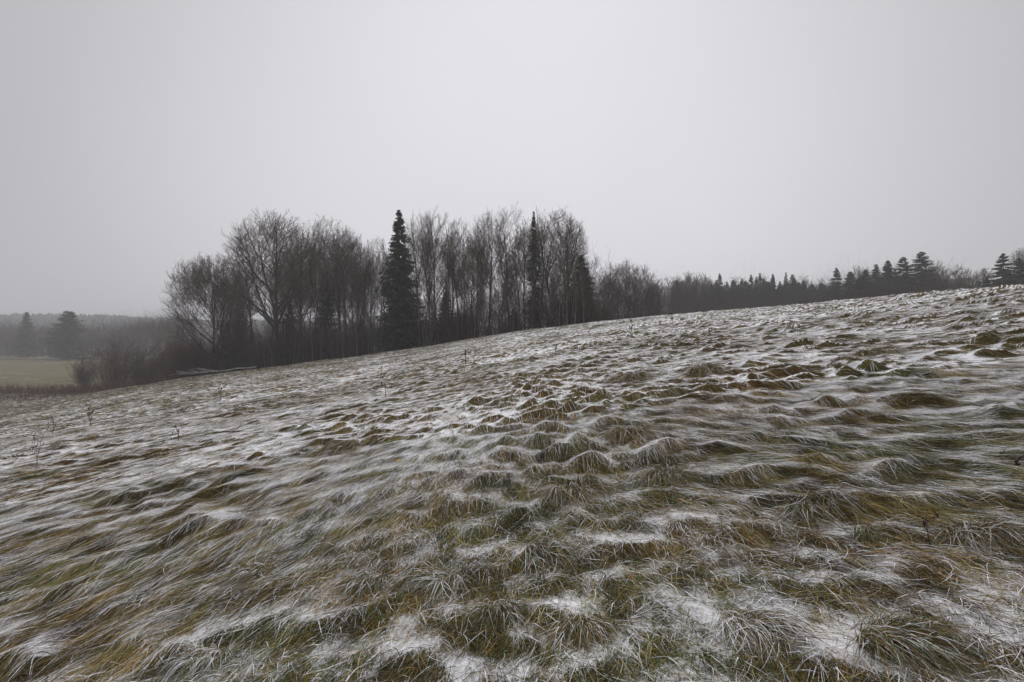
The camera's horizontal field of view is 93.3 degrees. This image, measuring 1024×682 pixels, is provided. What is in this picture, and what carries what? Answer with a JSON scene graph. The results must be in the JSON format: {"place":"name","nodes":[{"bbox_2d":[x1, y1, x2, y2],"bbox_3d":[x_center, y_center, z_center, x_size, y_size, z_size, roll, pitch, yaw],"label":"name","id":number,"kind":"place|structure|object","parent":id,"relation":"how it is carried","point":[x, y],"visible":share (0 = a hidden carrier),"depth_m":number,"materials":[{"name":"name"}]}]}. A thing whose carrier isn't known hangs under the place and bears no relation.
{"place":"outdoors","nodes":[
{"label":"outdoors","id":0,"kind":"place"},
{"bbox_2d":[0,319,486,348],"bbox_3d":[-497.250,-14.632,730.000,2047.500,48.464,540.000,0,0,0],"label":"hill","id":1,"kind":"structure","parent":0,"point":[90,323],"depth_m":615.05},
{"bbox_2d":[0,312,497,345],"bbox_3d":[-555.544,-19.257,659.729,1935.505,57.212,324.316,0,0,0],"label":"hill forest","id":2,"kind":"object","parent":1,"relation":"on","point":[39,317],"visible":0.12,"depth_m":637.61,"materials":[{"name":"plant"}]},
{"bbox_2d":[0,284,1023,681],"bbox_3d":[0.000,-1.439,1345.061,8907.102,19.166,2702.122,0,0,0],"label":"ground","id":3,"kind":"structure","parent":0,"point":[36,370],"depth_m":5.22,"materials":[{"name":"plant"}]},
{"bbox_2d":[9,312,43,356],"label":"spruce tree","id":4,"kind":"object","parent":3,"relation":"on","point":[24,332],"visible":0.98,"depth_m":234.03,"materials":[{"name":"green plant"}]},
{"bbox_2d":[35,311,94,359],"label":"spruce tree","id":5,"kind":"object","parent":3,"relation":"on","point":[64,338],"visible":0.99,"depth_m":203.46,"materials":[{"name":"grey plant"}]},
{"bbox_2d":[61,351,108,389],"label":"bush","id":6,"kind":"object","parent":3,"relation":"on","point":[85,378],"visible":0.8,"depth_m":79.67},
{"bbox_2d":[0,303,197,355],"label":"distant wood","id":7,"kind":"object","parent":3,"relation":"on","point":[102,329],"visible":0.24,"depth_m":265.01,"materials":[{"name":"plant"}]},
{"bbox_2d":[0,367,203,401],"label":"weeds","id":8,"kind":"object","parent":3,"relation":"on","point":[71,389],"visible":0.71,"depth_m":64.51,"materials":[{"name":"plant"}]},
{"bbox_2d":[101,328,118,347],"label":"bare tree","id":9,"kind":"object","parent":3,"relation":"on","point":[106,335],"visible":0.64,"depth_m":227.84,"materials":[{"name":"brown plant"}]},
{"bbox_2d":[72,322,163,388],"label":"bush","id":10,"kind":"object","parent":3,"relation":"on","point":[116,373],"visible":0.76,"depth_m":75.34,"materials":[{"name":"plant"}]},
{"bbox_2d":[127,322,148,354],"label":"bare tree","id":11,"kind":"object","parent":3,"relation":"on","point":[135,330],"visible":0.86,"depth_m":213.42,"materials":[{"name":"brown plant"}]},
{"bbox_2d":[114,338,171,384],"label":"bush","id":12,"kind":"object","parent":3,"relation":"on","point":[138,372],"visible":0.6,"depth_m":73.24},
{"bbox_2d":[141,319,173,358],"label":"bare tree","id":13,"kind":"object","parent":3,"relation":"on","point":[150,327],"visible":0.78,"depth_m":197.48,"materials":[{"name":"brown plant"}]},
{"bbox_2d":[154,318,186,346],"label":"bare tree","id":14,"kind":"object","parent":3,"relation":"on","point":[165,328],"visible":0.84,"depth_m":178.80,"materials":[{"name":"grey plant"}]},
{"bbox_2d":[138,326,209,379],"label":"bush","id":15,"kind":"object","parent":3,"relation":"on","point":[162,366],"visible":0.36,"depth_m":68.75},
{"bbox_2d":[155,319,223,376],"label":"bush","id":16,"kind":"object","parent":3,"relation":"on","point":[193,353],"visible":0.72,"depth_m":65.74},
{"bbox_2d":[145,634,238,681],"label":"grass tussock","id":17,"kind":"object","parent":3,"relation":"on","point":[205,656],"depth_m":2.50,"materials":[{"name":"plant"}]},
{"bbox_2d":[158,251,257,373],"bbox_3d":[-41.104,-3.415,66.028,12.422,17.611,12.204,0,0,-27],"label":"bare tree","id":18,"kind":"object","parent":3,"relation":"on","point":[197,276],"visible":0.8,"depth_m":64.36,"materials":[{"name":"grey plant"}]},
{"bbox_2d":[168,366,255,375],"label":"fallen branch","id":19,"kind":"object","parent":3,"relation":"on","point":[202,371],"visible":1,"depth_m":61.40,"materials":[{"name":"grey wood"}]},
{"bbox_2d":[200,308,264,371],"bbox_3d":[-38.058,-0.479,66.046,8.764,10.300,9.098,0,0,0],"label":"bush","id":20,"kind":"object","parent":3,"relation":"on","point":[216,347],"visible":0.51,"depth_m":64.78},
{"bbox_2d":[201,556,278,594],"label":"grass tussock","id":21,"kind":"object","parent":3,"relation":"on","point":[249,571],"depth_m":3.42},
{"bbox_2d":[227,231,272,368],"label":"bare tree","id":22,"kind":"object","parent":3,"relation":"on","point":[263,279],"visible":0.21,"depth_m":70.54,"materials":[{"name":"brown plant"}]},
{"bbox_2d":[253,251,282,363],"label":"bare tree","id":23,"kind":"object","parent":3,"relation":"on","point":[264,286],"visible":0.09,"depth_m":80.52,"materials":[{"name":"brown plant"}]},
{"bbox_2d":[207,208,340,365],"bbox_3d":[-31.738,-6.746,65.010,16.114,22.209,15.039,0,0,36],"label":"bare tree","id":24,"kind":"object","parent":3,"relation":"on","point":[267,284],"visible":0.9,"depth_m":62.77,"materials":[{"name":"grey plant"}]},
{"bbox_2d":[262,271,303,345],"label":"bare tree","id":25,"kind":"object","parent":3,"relation":"on","point":[279,301],"visible":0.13,"depth_m":80.66,"materials":[{"name":"grey plant"}]},
{"bbox_2d":[278,302,300,364],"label":"spruce tree","id":26,"kind":"object","parent":3,"relation":"on","point":[289,310],"visible":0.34,"depth_m":65.65,"materials":[{"name":"green plant"}]},
{"bbox_2d":[270,241,320,332],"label":"bare tree","id":27,"kind":"object","parent":3,"relation":"on","point":[290,284],"visible":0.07,"depth_m":77.33,"materials":[{"name":"grey plant"}]},
{"bbox_2d":[282,220,324,361],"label":"bare tree","id":28,"kind":"object","parent":3,"relation":"on","point":[293,255],"visible":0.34,"depth_m":66.24,"materials":[{"name":"grey plant"}]},
{"bbox_2d":[287,272,322,332],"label":"bare tree","id":29,"kind":"object","parent":3,"relation":"on","point":[305,303],"visible":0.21,"depth_m":76.11,"materials":[{"name":"grey plant"}]},
{"bbox_2d":[310,270,340,360],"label":"spruce tree","id":30,"kind":"object","parent":3,"relation":"on","point":[328,301],"visible":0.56,"depth_m":63.76,"materials":[{"name":"green plant"}]},
{"bbox_2d":[291,215,364,353],"bbox_3d":[-24.117,-6.701,63.940,9.654,20.417,9.961,0,0,-26],"label":"bare tree","id":31,"kind":"object","parent":3,"relation":"on","point":[315,257],"visible":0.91,"depth_m":63.00,"materials":[{"name":"grey plant"}]},
{"bbox_2d":[316,255,362,325],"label":"bare tree","id":32,"kind":"object","parent":3,"relation":"on","point":[341,296],"visible":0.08,"depth_m":77.30,"materials":[{"name":"grey plant"}]},
{"bbox_2d":[320,225,361,356],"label":"bare tree","id":33,"kind":"object","parent":3,"relation":"on","point":[340,313],"visible":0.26,"depth_m":68.70,"materials":[{"name":"grey plant"}]},
{"bbox_2d":[311,439,377,456],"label":"grass tussock","id":34,"kind":"object","parent":3,"relation":"on","point":[339,444],"depth_m":7.05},
{"bbox_2d":[324,228,370,356],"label":"bare tree","id":35,"kind":"object","parent":3,"relation":"on","point":[353,263],"visible":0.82,"depth_m":65.50,"materials":[{"name":"grey plant"}]},
{"bbox_2d":[340,244,377,344],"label":"bare tree","id":36,"kind":"object","parent":3,"relation":"on","point":[360,282],"visible":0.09,"depth_m":81.42,"materials":[{"name":"grey plant"}]},
{"bbox_2d":[351,279,372,327],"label":"bare tree","id":37,"kind":"object","parent":3,"relation":"on","point":[358,300],"visible":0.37,"depth_m":75.69,"materials":[{"name":"grey plant"}]},
{"bbox_2d":[348,233,377,337],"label":"bare tree","id":38,"kind":"object","parent":3,"relation":"on","point":[367,279],"visible":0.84,"depth_m":68.16,"materials":[{"name":"grey plant"}]},
{"bbox_2d":[322,570,404,604],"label":"grass tussock","id":39,"kind":"object","parent":3,"relation":"on","point":[362,582],"depth_m":3.02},
{"bbox_2d":[353,251,386,325],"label":"bare tree","id":40,"kind":"object","parent":3,"relation":"on","point":[371,285],"visible":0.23,"depth_m":79.31,"materials":[{"name":"grey plant"}]},
{"bbox_2d":[367,236,391,352],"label":"bare tree","id":41,"kind":"object","parent":3,"relation":"on","point":[377,263],"visible":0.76,"depth_m":66.78,"materials":[{"name":"grey plant"}]},
{"bbox_2d":[367,250,396,351],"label":"bare tree","id":42,"kind":"object","parent":3,"relation":"on","point":[375,293],"visible":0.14,"depth_m":76.81,"materials":[{"name":"grey plant"}]},
{"bbox_2d":[156,247,622,380],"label":"undergrowth","id":43,"kind":"object","parent":3,"relation":"on","point":[259,358],"visible":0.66,"depth_m":57.43,"materials":[{"name":"plant"}]},
{"bbox_2d":[368,210,428,351],"bbox_3d":[-13.513,-6.974,57.211,7.464,17.107,6.982,0,0,16],"label":"spruce tree","id":44,"kind":"object","parent":3,"relation":"on","point":[398,270],"visible":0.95,"depth_m":56.30,"materials":[{"name":"green plant"}]},
{"bbox_2d":[403,208,444,346],"bbox_3d":[-11.240,-7.450,60.037,5.857,18.317,6.042,0,0,-3],"label":"bare tree","id":45,"kind":"object","parent":3,"relation":"on","point":[421,229],"visible":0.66,"depth_m":59.17,"materials":[{"name":"grey plant"}]},
{"bbox_2d":[413,239,446,342],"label":"bare tree","id":46,"kind":"object","parent":3,"relation":"on","point":[430,274],"visible":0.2,"depth_m":74.59,"materials":[{"name":"grey plant"}]},
{"bbox_2d":[377,557,490,612],"bbox_3d":[-0.491,1.464,2.934,0.726,0.168,0.580,0,0,38],"label":"grass tussock","id":47,"kind":"object","parent":3,"relation":"on","point":[444,578],"depth_m":2.93,"materials":[{"name":"plant"}]},
{"bbox_2d":[415,206,460,343],"bbox_3d":[-8.663,-7.338,57.877,5.850,17.058,5.265,0,0,-13],"label":"bare tree","id":48,"kind":"object","parent":3,"relation":"on","point":[438,248],"visible":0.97,"depth_m":57.22,"materials":[{"name":"grey plant"}]},
{"bbox_2d":[431,287,452,344],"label":"spruce tree","id":49,"kind":"object","parent":3,"relation":"on","point":[444,316],"visible":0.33,"depth_m":62.72,"materials":[{"name":"green plant"}]},
{"bbox_2d":[432,231,470,337],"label":"bare tree","id":50,"kind":"object","parent":3,"relation":"on","point":[466,268],"visible":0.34,"depth_m":61.64,"materials":[{"name":"grey plant"}]},
{"bbox_2d":[441,218,475,311],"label":"bare tree","id":51,"kind":"object","parent":3,"relation":"on","point":[458,237],"visible":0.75,"depth_m":58.47,"materials":[{"name":"grey plant"}]},
{"bbox_2d":[442,304,482,339],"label":"bush","id":52,"kind":"object","parent":3,"relation":"on","point":[468,336],"visible":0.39,"depth_m":55.39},
{"bbox_2d":[449,236,487,308],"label":"bare tree","id":53,"kind":"object","parent":3,"relation":"on","point":[472,281],"visible":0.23,"depth_m":72.17,"materials":[{"name":"grey plant"}]},
{"bbox_2d":[455,228,493,335],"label":"bare tree","id":54,"kind":"object","parent":3,"relation":"on","point":[473,267],"visible":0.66,"depth_m":57.59,"materials":[{"name":"grey plant"}]},
{"bbox_2d":[467,206,511,334],"bbox_3d":[-2.823,-7.680,56.105,5.484,15.835,4.820,0,0,-25],"label":"bare tree","id":55,"kind":"object","parent":3,"relation":"on","point":[481,237],"visible":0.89,"depth_m":56.01,"materials":[{"name":"grey plant"}]},
{"bbox_2d":[456,593,542,638],"bbox_3d":[-0.061,1.434,2.560,0.517,0.134,0.412,0,0,0],"label":"grass tussock","id":56,"kind":"object","parent":3,"relation":"on","point":[508,609],"depth_m":2.53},
{"bbox_2d":[493,237,514,330],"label":"bare tree","id":57,"kind":"object","parent":3,"relation":"on","point":[505,267],"visible":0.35,"depth_m":69.40,"materials":[{"name":"grey plant"}]},
{"bbox_2d":[488,201,529,330],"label":"bare tree","id":58,"kind":"object","parent":3,"relation":"on","point":[500,248],"visible":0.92,"depth_m":54.30,"materials":[{"name":"grey plant"}]},
{"bbox_2d":[508,232,527,304],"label":"bare tree","id":59,"kind":"object","parent":3,"relation":"on","point":[515,267],"visible":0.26,"depth_m":70.14,"materials":[{"name":"grey plant"}]},
{"bbox_2d":[509,216,538,329],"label":"bare tree","id":60,"kind":"object","parent":3,"relation":"on","point":[524,257],"visible":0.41,"depth_m":56.37,"materials":[{"name":"grey plant"}]},
{"bbox_2d":[520,231,543,325],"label":"bare tree","id":61,"kind":"object","parent":3,"relation":"on","point":[531,256],"visible":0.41,"depth_m":52.84,"materials":[{"name":"grey plant"}]},
{"bbox_2d":[521,212,548,329],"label":"spruce tree","id":62,"kind":"object","parent":3,"relation":"on","point":[533,223],"visible":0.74,"depth_m":51.82,"materials":[{"name":"green plant"}]},
{"bbox_2d":[522,222,557,291],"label":"bare tree","id":63,"kind":"object","parent":3,"relation":"on","point":[544,251],"visible":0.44,"depth_m":53.08,"materials":[{"name":"grey plant"}]},
{"bbox_2d":[512,533,594,579],"bbox_3d":[0.243,1.359,3.098,0.600,0.176,0.627,0,0,0],"label":"grass tussock","id":64,"kind":"object","parent":3,"relation":"on","point":[557,549],"depth_m":3.07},
{"bbox_2d":[522,206,588,326],"bbox_3d":[4.707,-7.820,53.039,7.901,14.218,8.152,0,0,27],"label":"bare tree","id":65,"kind":"object","parent":3,"relation":"on","point":[549,232],"visible":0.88,"depth_m":51.75,"materials":[{"name":"grey plant"}]},
{"bbox_2d":[552,217,590,322],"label":"bare tree","id":66,"kind":"object","parent":3,"relation":"on","point":[578,252],"visible":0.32,"depth_m":54.45,"materials":[{"name":"grey plant"}]},
{"bbox_2d":[515,468,630,515],"bbox_3d":[0.507,1.236,4.043,1.166,0.308,0.840,0,0,0],"label":"grass tussock","id":67,"kind":"object","parent":3,"relation":"on","point":[560,492],"depth_m":4.01,"materials":[{"name":"plant"}]},
{"bbox_2d":[526,604,638,659],"bbox_3d":[0.330,1.412,2.316,0.607,0.152,0.422,0,0,0],"label":"grass tussock","id":68,"kind":"object","parent":3,"relation":"on","point":[569,625],"depth_m":2.30,"materials":[{"name":"plant"}]},
{"bbox_2d":[561,255,608,324],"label":"spruce tree","id":69,"kind":"object","parent":3,"relation":"on","point":[578,275],"visible":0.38,"depth_m":51.54,"materials":[{"name":"green plant"}]},
{"bbox_2d":[586,255,603,293],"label":"bare tree","id":70,"kind":"object","parent":3,"relation":"on","point":[593,270],"visible":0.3,"depth_m":57.41,"materials":[{"name":"grey plant"}]},
{"bbox_2d":[590,295,616,320],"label":"bush","id":71,"kind":"object","parent":3,"relation":"on","point":[607,318],"visible":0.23,"depth_m":59.57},
{"bbox_2d":[597,267,622,313],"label":"bare tree","id":72,"kind":"object","parent":3,"relation":"on","point":[610,285],"visible":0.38,"depth_m":91.16,"materials":[{"name":"grey plant"}]},
{"bbox_2d":[598,273,622,318],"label":"bare tree","id":73,"kind":"object","parent":3,"relation":"on","point":[609,279],"visible":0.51,"depth_m":89.80,"materials":[{"name":"grey plant"}]},
{"bbox_2d":[603,262,632,314],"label":"bare tree","id":74,"kind":"object","parent":3,"relation":"on","point":[618,273],"visible":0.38,"depth_m":95.16,"materials":[{"name":"grey plant"}]},
{"bbox_2d":[587,422,670,444],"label":"grass tussock","id":75,"kind":"object","parent":3,"relation":"on","point":[621,433],"depth_m":5.47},
{"bbox_2d":[596,369,661,385],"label":"grass tussock","id":76,"kind":"object","parent":3,"relation":"on","point":[624,377],"depth_m":9.37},
{"bbox_2d":[612,260,646,305],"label":"bare tree","id":77,"kind":"object","parent":3,"relation":"on","point":[633,272],"visible":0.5,"depth_m":95.89,"materials":[{"name":"grey plant"}]},
{"bbox_2d":[619,272,648,312],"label":"bare tree","id":78,"kind":"object","parent":3,"relation":"on","point":[630,282],"visible":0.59,"depth_m":89.92,"materials":[{"name":"grey plant"}]},
{"bbox_2d":[627,264,655,304],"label":"bare tree","id":79,"kind":"object","parent":3,"relation":"on","point":[646,270],"visible":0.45,"depth_m":95.15,"materials":[{"name":"grey plant"}]},
{"bbox_2d":[637,272,661,309],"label":"bare tree","id":80,"kind":"object","parent":3,"relation":"on","point":[655,286],"visible":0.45,"depth_m":97.38,"materials":[{"name":"grey plant"}]},
{"bbox_2d":[621,463,715,490],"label":"grass tussock","id":81,"kind":"object","parent":3,"relation":"on","point":[664,473],"depth_m":4.11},
{"bbox_2d":[659,276,684,307],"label":"bare tree","id":82,"kind":"object","parent":3,"relation":"on","point":[673,284],"visible":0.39,"depth_m":153.15,"materials":[{"name":"grey plant"}]},
{"bbox_2d":[680,271,706,294],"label":"bare tree","id":83,"kind":"object","parent":3,"relation":"on","point":[690,280],"visible":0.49,"depth_m":158.09,"materials":[{"name":"grey plant"}]},
{"bbox_2d":[675,362,735,377],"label":"grass tussock","id":84,"kind":"object","parent":3,"relation":"on","point":[705,368],"depth_m":8.85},
{"bbox_2d":[697,273,714,297],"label":"bare tree","id":85,"kind":"object","parent":3,"relation":"on","point":[709,283],"visible":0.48,"depth_m":158.04,"materials":[{"name":"grey plant"}]},
{"bbox_2d":[591,264,840,320],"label":"scrub","id":86,"kind":"object","parent":3,"relation":"on","point":[639,311],"visible":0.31,"depth_m":122.43,"materials":[{"name":"plant"}]},
{"bbox_2d":[671,594,826,674],"bbox_3d":[1.119,1.322,2.217,0.699,0.136,0.546,0,0,-24],"label":"grass tussock","id":87,"kind":"object","parent":3,"relation":"on","point":[752,624],"depth_m":2.20,"materials":[{"name":"plant"}]},
{"bbox_2d":[777,284,790,305],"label":"spruce tree","id":88,"kind":"object","parent":3,"relation":"on","point":[784,293],"visible":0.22,"depth_m":145.45,"materials":[{"name":"grey plant"}]},
{"bbox_2d":[754,486,873,536],"bbox_3d":[2.071,1.112,3.327,0.920,0.222,0.803,0,0,0],"label":"grass tussock","id":89,"kind":"object","parent":3,"relation":"on","point":[804,508],"depth_m":3.27,"materials":[{"name":"plant"}]},
{"bbox_2d":[820,268,843,300],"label":"spruce tree","id":90,"kind":"object","parent":3,"relation":"on","point":[836,274],"visible":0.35,"depth_m":117.92,"materials":[{"name":"grey plant"}]},
{"bbox_2d":[837,272,860,299],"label":"spruce tree","id":91,"kind":"object","parent":3,"relation":"on","point":[849,284],"visible":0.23,"depth_m":116.16,"materials":[{"name":"grey plant"}]},
{"bbox_2d":[844,278,868,298],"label":"spruce tree","id":92,"kind":"object","parent":3,"relation":"on","point":[857,283],"visible":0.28,"depth_m":109.94,"materials":[{"name":"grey plant"}]},
{"bbox_2d":[861,269,875,296],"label":"spruce tree","id":93,"kind":"object","parent":3,"relation":"on","point":[865,271],"visible":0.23,"depth_m":113.76,"materials":[{"name":"grey plant"}]},
{"bbox_2d":[837,520,901,548],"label":"grass tussock","id":94,"kind":"object","parent":3,"relation":"on","point":[870,531],"depth_m":2.90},
{"bbox_2d":[837,345,907,357],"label":"grass tussock","id":95,"kind":"object","parent":3,"relation":"on","point":[874,351],"depth_m":8.82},
{"bbox_2d":[868,264,884,294],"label":"spruce tree","id":96,"kind":"object","parent":3,"relation":"on","point":[874,273],"visible":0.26,"depth_m":115.52,"materials":[{"name":"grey plant"}]},
{"bbox_2d":[874,260,900,294],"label":"spruce tree","id":97,"kind":"object","parent":3,"relation":"on","point":[887,264],"visible":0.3,"depth_m":113.64,"materials":[{"name":"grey plant"}]},
{"bbox_2d":[798,249,982,302],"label":"scrub","id":98,"kind":"object","parent":3,"relation":"on","point":[885,293],"visible":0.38,"depth_m":107.90,"materials":[{"name":"plant"}]},
{"bbox_2d":[888,257,933,294],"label":"spruce tree","id":99,"kind":"object","parent":3,"relation":"on","point":[906,265],"visible":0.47,"depth_m":111.49,"materials":[{"name":"grey plant"}]},
{"bbox_2d":[824,601,1015,681],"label":"grass tussock","id":100,"kind":"object","parent":3,"relation":"on","point":[897,638],"depth_m":1.98,"materials":[{"name":"plant"}]},
{"bbox_2d":[893,252,953,293],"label":"spruce tree","id":101,"kind":"object","parent":3,"relation":"on","point":[919,260],"visible":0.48,"depth_m":109.34,"materials":[{"name":"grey plant"}]},
{"bbox_2d":[908,279,951,292],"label":"bush","id":102,"kind":"object","parent":3,"relation":"on","point":[937,287],"visible":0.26,"depth_m":105.67,"materials":[{"name":"grey plant"}]},
{"bbox_2d":[919,264,976,289],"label":"bare tree","id":103,"kind":"object","parent":3,"relation":"on","point":[941,277],"visible":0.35,"depth_m":106.27,"materials":[{"name":"grey plant"}]},
{"bbox_2d":[906,514,1023,565],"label":"grass tussock","id":104,"kind":"object","parent":3,"relation":"on","point":[987,529],"depth_m":2.76,"materials":[{"name":"plant"}]},
{"bbox_2d":[948,267,997,289],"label":"bare tree","id":105,"kind":"object","parent":3,"relation":"on","point":[960,283],"visible":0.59,"depth_m":95.99,"materials":[{"name":"grey plant"}]},
{"bbox_2d":[969,253,1023,288],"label":"spruce tree","id":106,"kind":"object","parent":3,"relation":"on","point":[1002,260],"visible":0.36,"depth_m":83.96,"materials":[{"name":"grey plant"}]},
{"bbox_2d":[995,258,1023,286],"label":"spruce tree","id":107,"kind":"object","parent":3,"relation":"on","point":[1017,277],"visible":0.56,"depth_m":79.91,"materials":[{"name":"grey plant"}]},
{"bbox_2d":[1007,248,1023,272],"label":"bare tree","id":108,"kind":"object","parent":3,"relation":"on","point":[1018,255],"visible":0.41,"depth_m":92.08,"materials":[{"name":"grey plant"}]},
{"bbox_2d":[0,0,1023,328],"label":"sky","id":109,"kind":"structure","parent":0,"point":[160,125],"materials":[{"name":"grey"}]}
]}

